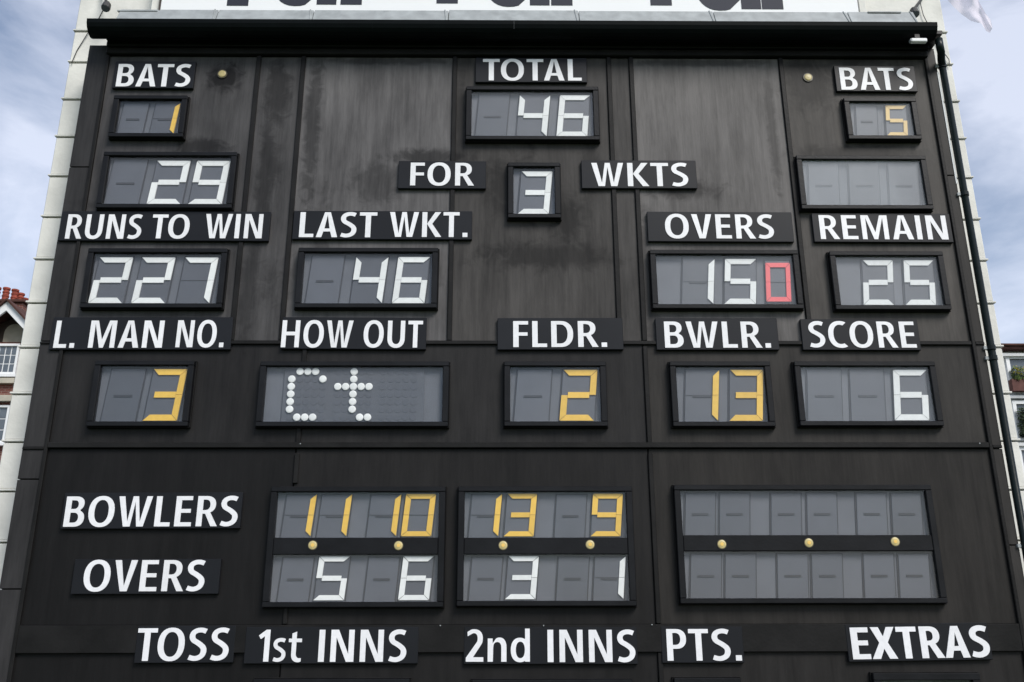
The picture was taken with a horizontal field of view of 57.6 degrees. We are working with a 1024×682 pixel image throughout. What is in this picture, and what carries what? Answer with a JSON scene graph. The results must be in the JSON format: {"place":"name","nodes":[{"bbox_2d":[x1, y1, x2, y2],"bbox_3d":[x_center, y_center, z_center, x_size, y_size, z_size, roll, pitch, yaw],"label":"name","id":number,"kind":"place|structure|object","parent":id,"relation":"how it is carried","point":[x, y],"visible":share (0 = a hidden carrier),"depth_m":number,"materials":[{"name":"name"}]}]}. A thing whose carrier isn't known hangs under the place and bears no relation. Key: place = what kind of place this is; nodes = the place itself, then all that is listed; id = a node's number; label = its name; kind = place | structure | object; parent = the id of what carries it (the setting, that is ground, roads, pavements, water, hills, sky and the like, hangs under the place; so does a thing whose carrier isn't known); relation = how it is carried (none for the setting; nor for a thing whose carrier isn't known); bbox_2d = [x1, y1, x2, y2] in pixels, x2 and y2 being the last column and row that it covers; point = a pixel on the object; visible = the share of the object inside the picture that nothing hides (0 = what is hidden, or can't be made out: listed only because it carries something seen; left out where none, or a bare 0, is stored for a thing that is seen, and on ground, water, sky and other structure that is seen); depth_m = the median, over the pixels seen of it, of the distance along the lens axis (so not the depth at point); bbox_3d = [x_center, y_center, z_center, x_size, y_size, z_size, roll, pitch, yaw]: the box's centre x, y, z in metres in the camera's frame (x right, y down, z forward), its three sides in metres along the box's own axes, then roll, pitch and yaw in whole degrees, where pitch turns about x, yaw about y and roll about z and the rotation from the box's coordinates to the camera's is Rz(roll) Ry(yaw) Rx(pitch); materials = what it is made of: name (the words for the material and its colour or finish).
{"place":"outdoors","nodes":[
{"label":"outdoors","id":0,"kind":"place"},
{"bbox_2d":[0,298,25,460],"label":"brick house","id":1,"kind":"structure","parent":0,"point":[12,318],"depth_m":31.25,"materials":[{"name":"red brick"}]},
{"bbox_2d":[0,405,9,445],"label":"window","id":2,"kind":"structure","parent":1,"relation":"in","point":[4,409],"depth_m":30.54,"materials":[{"name":"white paint"}]},
{"bbox_2d":[0,344,20,377],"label":"window","id":3,"kind":"structure","parent":1,"relation":"in","point":[9,353],"depth_m":31.20,"materials":[{"name":"white paint"}]},
{"bbox_2d":[0,287,28,310],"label":"roof","id":4,"kind":"object","parent":1,"relation":"on","point":[18,298],"visible":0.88,"depth_m":34.17,"materials":[{"name":"red tile"}]},
{"bbox_2d":[0,0,1023,342],"label":"sky","id":5,"kind":"structure","parent":0,"point":[37,36],"materials":[{"name":"blue"}]},
{"bbox_2d":[948,0,991,32],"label":"flag","id":6,"kind":"object","parent":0,"point":[972,10],"visible":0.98,"depth_m":15.03,"materials":[{"name":"fabric"}]},
{"bbox_2d":[1001,343,1023,471],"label":"white house","id":7,"kind":"structure","parent":0,"point":[1013,354],"depth_m":31.51,"materials":[{"name":"paint"}]},
{"bbox_2d":[1003,357,1023,394],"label":"window","id":8,"kind":"structure","parent":7,"relation":"in","point":[1009,362],"depth_m":31.64,"materials":[{"name":"white paint"}]},
{"bbox_2d":[1008,366,1023,391],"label":"window box","id":9,"kind":"object","parent":7,"relation":"on","point":[1016,384],"visible":1,"depth_m":31.15,"materials":[{"name":"green plant"}]},
{"bbox_2d":[1011,400,1023,440],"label":"window","id":10,"kind":"structure","parent":7,"relation":"in","point":[1016,404],"depth_m":31.08,"materials":[{"name":"white paint"}]},
{"bbox_2d":[1016,407,1023,437],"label":"climbing plant","id":11,"kind":"object","parent":7,"relation":"on","point":[1021,414],"visible":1,"depth_m":30.82,"materials":[{"name":"green plant"}]},
{"bbox_2d":[1019,447,1023,471],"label":"window","id":12,"kind":"structure","parent":7,"relation":"in","point":[1021,448],"depth_m":30.63,"materials":[{"name":"white paint"}]},
{"label":"pavement","id":13,"kind":"structure","parent":0,"visible":0},
{"bbox_2d":[0,0,1023,589],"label":"stone building","id":14,"kind":"structure","parent":13,"relation":"on","point":[12,440],"depth_m":11.31,"materials":[{"name":"white stone"}]},
{"bbox_2d":[71,10,102,62],"bbox_3d":[-5.547,-4.056,12.223,0.312,0.973,0.030,0,-18,-1],"label":"cable","id":15,"kind":"object","parent":14,"relation":"attached to","point":[83,40],"visible":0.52,"depth_m":12.16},
{"bbox_2d":[101,0,110,11],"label":"spotlight","id":16,"kind":"object","parent":14,"relation":"attached to","point":[106,6],"visible":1,"depth_m":12.07,"materials":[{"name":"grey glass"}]},
{"bbox_2d":[117,10,157,11],"bbox_3d":[-4.824,-4.235,12.135,0.518,0.108,0.285,0,-18,-1],"label":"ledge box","id":17,"kind":"object","parent":14,"relation":"attached to","point":[138,10],"visible":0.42,"depth_m":11.99,"materials":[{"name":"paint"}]},
{"bbox_2d":[0,30,1023,681],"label":"scoreboard","id":18,"kind":"object","parent":14,"relation":"attached to","point":[322,124],"visible":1,"depth_m":10.45,"materials":[{"name":"black paint"}]},
{"bbox_2d":[49,317,233,350],"bbox_3d":[-4.168,-0.082,10.502,2.023,0.386,0.050,0,-18,-1],"label":"sign","id":19,"kind":"object","parent":18,"relation":"attached to","point":[141,333],"visible":1,"depth_m":10.48,"materials":[{"name":"grey paint"}]},
{"bbox_2d":[86,360,197,428],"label":"display","id":20,"kind":"object","parent":18,"relation":"attached to","point":[138,394],"visible":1,"depth_m":10.26,"materials":[{"name":"black paint"}]},
{"bbox_2d":[70,559,221,593],"bbox_3d":[-3.786,2.442,9.662,1.515,0.354,0.050,0,-18,-1],"label":"sign","id":21,"kind":"object","parent":18,"relation":"attached to","point":[146,576],"visible":1,"depth_m":9.64,"materials":[{"name":"grey paint"}]},
{"bbox_2d":[108,95,190,140],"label":"display","id":22,"kind":"object","parent":18,"relation":"attached to","point":[149,117],"visible":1,"depth_m":11.36,"materials":[{"name":"black paint"}]},
{"bbox_2d":[60,492,243,528],"bbox_3d":[-3.808,1.798,9.877,1.884,0.380,0.050,0,-18,-1],"label":"sign","id":23,"kind":"object","parent":18,"relation":"attached to","point":[195,510],"visible":1,"depth_m":9.86,"materials":[{"name":"grey paint"}]},
{"bbox_2d":[79,248,229,310],"bbox_3d":[-4.090,-0.713,10.692,1.623,0.754,0.090,0,-18,-1],"label":"display","id":24,"kind":"object","parent":18,"relation":"attached to","point":[155,279],"visible":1,"depth_m":10.70,"materials":[{"name":"black paint"}]},
{"bbox_2d":[112,61,196,89],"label":"sign","id":25,"kind":"object","parent":18,"relation":"attached to","point":[154,75],"visible":1,"depth_m":11.55,"materials":[{"name":"grey paint"}]},
{"bbox_2d":[58,211,271,241],"bbox_3d":[-4.061,-1.341,10.924,2.443,0.380,0.050,0,-18,-1],"label":"sign","id":26,"kind":"object","parent":18,"relation":"attached to","point":[138,226],"visible":1,"depth_m":10.90,"materials":[{"name":"grey paint"}]},
{"bbox_2d":[96,152,239,211],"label":"display","id":27,"kind":"object","parent":18,"relation":"attached to","point":[172,181],"visible":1,"depth_m":11.09,"materials":[{"name":"black paint"}]},
{"bbox_2d":[134,626,235,662],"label":"sign","id":28,"kind":"object","parent":18,"relation":"attached to","point":[184,644],"visible":1,"depth_m":9.43,"materials":[{"name":"grey paint"}]},
{"bbox_2d":[217,70,226,78],"bbox_3d":[-3.607,-3.326,11.605,0.120,0.120,0.025,0,-18,-1],"label":"round lamp","id":29,"kind":"object","parent":18,"relation":"attached to","point":[222,74],"visible":1,"depth_m":11.59,"materials":[{"name":"beige glass"}]},
{"bbox_2d":[244,627,418,663],"bbox_3d":[-1.829,3.089,9.466,1.754,0.355,0.050,0,-18,-1],"label":"sign","id":30,"kind":"object","parent":18,"relation":"attached to","point":[331,645],"visible":1,"depth_m":9.45,"materials":[{"name":"grey paint"}]},
{"bbox_2d":[255,361,450,428],"bbox_3d":[-1.745,0.588,10.281,2.116,0.760,0.090,0,-18,-1],"label":"display","id":31,"kind":"object","parent":18,"relation":"attached to","point":[360,395],"visible":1,"depth_m":10.29,"materials":[{"name":"black paint"}]},
{"bbox_2d":[280,317,426,349],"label":"sign","id":32,"kind":"object","parent":18,"relation":"attached to","point":[336,333],"visible":1,"depth_m":10.50,"materials":[{"name":"grey paint"}]},
{"bbox_2d":[262,486,446,608],"bbox_3d":[-1.632,2.145,9.757,1.876,1.256,0.099,0,-18,-1],"label":"display","id":33,"kind":"object","parent":18,"relation":"attached to","point":[345,547],"visible":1,"depth_m":9.73,"materials":[{"name":"black paint"}]},
{"bbox_2d":[294,248,439,310],"bbox_3d":[-1.662,-0.718,10.718,1.637,0.762,0.090,0,-18,-1],"label":"display","id":34,"kind":"object","parent":18,"relation":"attached to","point":[367,279],"visible":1,"depth_m":10.72,"materials":[{"name":"black paint"}]},
{"bbox_2d":[292,211,471,240],"bbox_3d":[-1.519,-1.355,10.954,2.100,0.367,0.050,0,-18,-1],"label":"sign","id":35,"kind":"object","parent":18,"relation":"attached to","point":[381,225],"visible":1,"depth_m":10.93,"materials":[{"name":"grey paint"}]},
{"bbox_2d":[398,161,485,189],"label":"sign","id":36,"kind":"object","parent":18,"relation":"attached to","point":[441,175],"visible":1,"depth_m":11.15,"materials":[{"name":"grey paint"}]},
{"bbox_2d":[87,18,937,42],"bbox_3d":[0.023,-3.823,11.571,10.458,0.165,0.286,0,-18,-1],"label":"gutter","id":37,"kind":"object","parent":18,"relation":"attached to","point":[475,30],"visible":1,"depth_m":11.48,"materials":[{"name":"black metal"}]},
{"bbox_2d":[117,9,917,21],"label":"lead roof","id":38,"kind":"structure","parent":37,"relation":"on","point":[843,16],"depth_m":12.00,"materials":[{"name":"grey metal"}]},
{"bbox_2d":[159,0,858,14],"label":"banner","id":39,"kind":"object","parent":38,"relation":"on","point":[712,5],"visible":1,"depth_m":12.11,"materials":[{"name":"white fabric"}]},
{"bbox_2d":[475,58,586,83],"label":"sign","id":40,"kind":"object","parent":18,"relation":"attached to","point":[530,70],"visible":1,"depth_m":11.62,"materials":[{"name":"grey paint"}]},
{"bbox_2d":[465,86,599,143],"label":"display","id":41,"kind":"object","parent":18,"relation":"attached to","point":[531,115],"visible":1,"depth_m":11.43,"materials":[{"name":"black paint"}]},
{"bbox_2d":[507,162,561,221],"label":"display","id":42,"kind":"object","parent":18,"relation":"attached to","point":[533,191],"visible":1,"depth_m":11.09,"materials":[{"name":"black paint"}]},
{"bbox_2d":[456,486,636,607],"bbox_3d":[0.355,2.143,9.778,1.872,1.250,0.099,0,-18,-1],"label":"display","id":43,"kind":"object","parent":18,"relation":"attached to","point":[545,546],"visible":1,"depth_m":9.75,"materials":[{"name":"black paint"}]},
{"bbox_2d":[464,627,637,663],"bbox_3d":[0.392,3.098,9.485,1.763,0.361,0.050,0,-18,-1],"label":"sign","id":44,"kind":"object","parent":18,"relation":"attached to","point":[550,645],"visible":1,"depth_m":9.46,"materials":[{"name":"grey paint"}]},
{"bbox_2d":[471,678,632,681],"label":"display","id":45,"kind":"object","parent":18,"relation":"attached to","point":[555,680],"visible":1,"depth_m":9.32,"materials":[{"name":"black paint"}]},
{"bbox_2d":[503,361,608,428],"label":"display","id":46,"kind":"object","parent":18,"relation":"attached to","point":[554,394],"visible":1,"depth_m":10.31,"materials":[{"name":"black paint"}]},
{"bbox_2d":[497,318,623,350],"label":"sign","id":47,"kind":"object","parent":18,"relation":"attached to","point":[559,334],"visible":1,"depth_m":10.52,"materials":[{"name":"grey paint"}]},
{"bbox_2d":[581,160,696,189],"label":"sign","id":48,"kind":"object","parent":18,"relation":"attached to","point":[635,174],"visible":1,"depth_m":11.17,"materials":[{"name":"grey paint"}]},
{"bbox_2d":[661,626,743,662],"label":"sign","id":49,"kind":"object","parent":18,"relation":"attached to","point":[701,644],"visible":1,"depth_m":9.48,"materials":[{"name":"grey paint"}]},
{"bbox_2d":[672,676,740,681],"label":"display","id":50,"kind":"object","parent":18,"relation":"attached to","point":[711,679],"visible":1,"depth_m":9.34,"materials":[{"name":"black paint"}]},
{"bbox_2d":[655,318,779,350],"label":"sign","id":51,"kind":"object","parent":18,"relation":"attached to","point":[716,334],"visible":1,"depth_m":10.54,"materials":[{"name":"grey paint"}]},
{"bbox_2d":[646,212,793,242],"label":"sign","id":52,"kind":"object","parent":18,"relation":"attached to","point":[719,227],"visible":1,"depth_m":10.96,"materials":[{"name":"grey paint"}]},
{"bbox_2d":[667,361,775,428],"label":"display","id":53,"kind":"object","parent":18,"relation":"attached to","point":[720,394],"visible":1,"depth_m":10.32,"materials":[{"name":"black paint"}]},
{"bbox_2d":[648,250,803,311],"bbox_3d":[2.462,-0.704,10.754,1.748,0.748,0.090,0,-18,-1],"label":"display","id":54,"kind":"object","parent":18,"relation":"attached to","point":[724,280],"visible":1,"depth_m":10.76,"materials":[{"name":"black paint"}]},
{"bbox_2d":[803,73,812,81],"bbox_3d":[3.708,-3.302,11.670,0.120,0.120,0.025,0,-18,-1],"label":"round lamp","id":55,"kind":"object","parent":18,"relation":"attached to","point":[807,77],"visible":1,"depth_m":11.66,"materials":[{"name":"beige glass"}]},
{"bbox_2d":[671,485,947,604],"bbox_3d":[3.108,2.129,9.810,2.780,1.243,0.099,0,-18,-1],"label":"display","id":56,"kind":"object","parent":18,"relation":"attached to","point":[806,544],"visible":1,"depth_m":9.79,"materials":[{"name":"black paint"}]},
{"bbox_2d":[799,319,920,350],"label":"sign","id":57,"kind":"object","parent":18,"relation":"attached to","point":[859,334],"visible":1,"depth_m":10.56,"materials":[{"name":"grey paint"}]},
{"bbox_2d":[793,155,933,212],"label":"display","id":58,"kind":"object","parent":18,"relation":"attached to","point":[857,184],"visible":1,"depth_m":11.18,"materials":[{"name":"black paint"}]},
{"bbox_2d":[791,361,943,427],"bbox_3d":[3.938,0.588,10.338,1.600,0.756,0.090,0,-18,-1],"label":"display","id":59,"kind":"object","parent":18,"relation":"attached to","point":[866,394],"visible":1,"depth_m":10.34,"materials":[{"name":"black paint"}]},
{"bbox_2d":[833,66,917,92],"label":"sign","id":60,"kind":"object","parent":18,"relation":"attached to","point":[874,79],"visible":1,"depth_m":11.63,"materials":[{"name":"grey paint"}]},
{"bbox_2d":[840,98,921,142],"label":"display","id":61,"kind":"object","parent":18,"relation":"attached to","point":[880,120],"visible":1,"depth_m":11.45,"materials":[{"name":"black paint"}]},
{"bbox_2d":[810,213,953,243],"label":"sign","id":62,"kind":"object","parent":18,"relation":"attached to","point":[879,228],"visible":1,"depth_m":10.98,"materials":[{"name":"grey paint"}]},
{"bbox_2d":[826,251,951,312],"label":"display","id":63,"kind":"object","parent":18,"relation":"attached to","point":[887,281],"visible":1,"depth_m":10.78,"materials":[{"name":"black paint"}]},
{"bbox_2d":[909,34,926,43],"bbox_3d":[5.002,-3.768,11.505,0.206,0.203,0.060,0,-18,-1],"label":"light fitting","id":64,"kind":"object","parent":18,"relation":"attached to","point":[917,39],"visible":1,"depth_m":11.46,"materials":[{"name":"white paint"}]},
{"bbox_2d":[845,622,992,661],"bbox_3d":[4.149,3.078,9.529,1.469,0.363,0.050,-1,-18,-1],"label":"sign","id":65,"kind":"object","parent":18,"relation":"attached to","point":[915,642],"visible":1,"depth_m":9.51,"materials":[{"name":"grey paint"}]},
{"bbox_2d":[869,672,980,681],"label":"display","id":66,"kind":"object","parent":18,"relation":"attached to","point":[924,676],"visible":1,"depth_m":9.37,"materials":[{"name":"black paint"}]},
{"bbox_2d":[867,11,900,12],"bbox_3d":[4.836,-4.224,12.227,0.433,0.175,0.285,0,-18,-1],"label":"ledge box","id":67,"kind":"object","parent":14,"relation":"attached to","point":[884,12],"visible":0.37,"depth_m":12.09,"materials":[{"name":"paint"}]},
{"bbox_2d":[910,0,921,17],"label":"spotlight","id":68,"kind":"object","parent":14,"relation":"attached to","point":[914,10],"visible":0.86,"depth_m":12.16,"materials":[{"name":"grey metal"}]},
{"bbox_2d":[920,3,949,65],"bbox_3d":[5.592,-4.069,12.328,0.264,1.016,0.010,0,-18,-1],"label":"cable","id":69,"kind":"object","parent":14,"relation":"attached to","point":[926,21],"visible":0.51,"depth_m":12.39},
{"bbox_2d":[935,37,1023,560],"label":"downpipe","id":70,"kind":"object","parent":14,"relation":"attached to","point":[963,195],"visible":1,"depth_m":10.70,"materials":[{"name":"black metal"}]}
]}

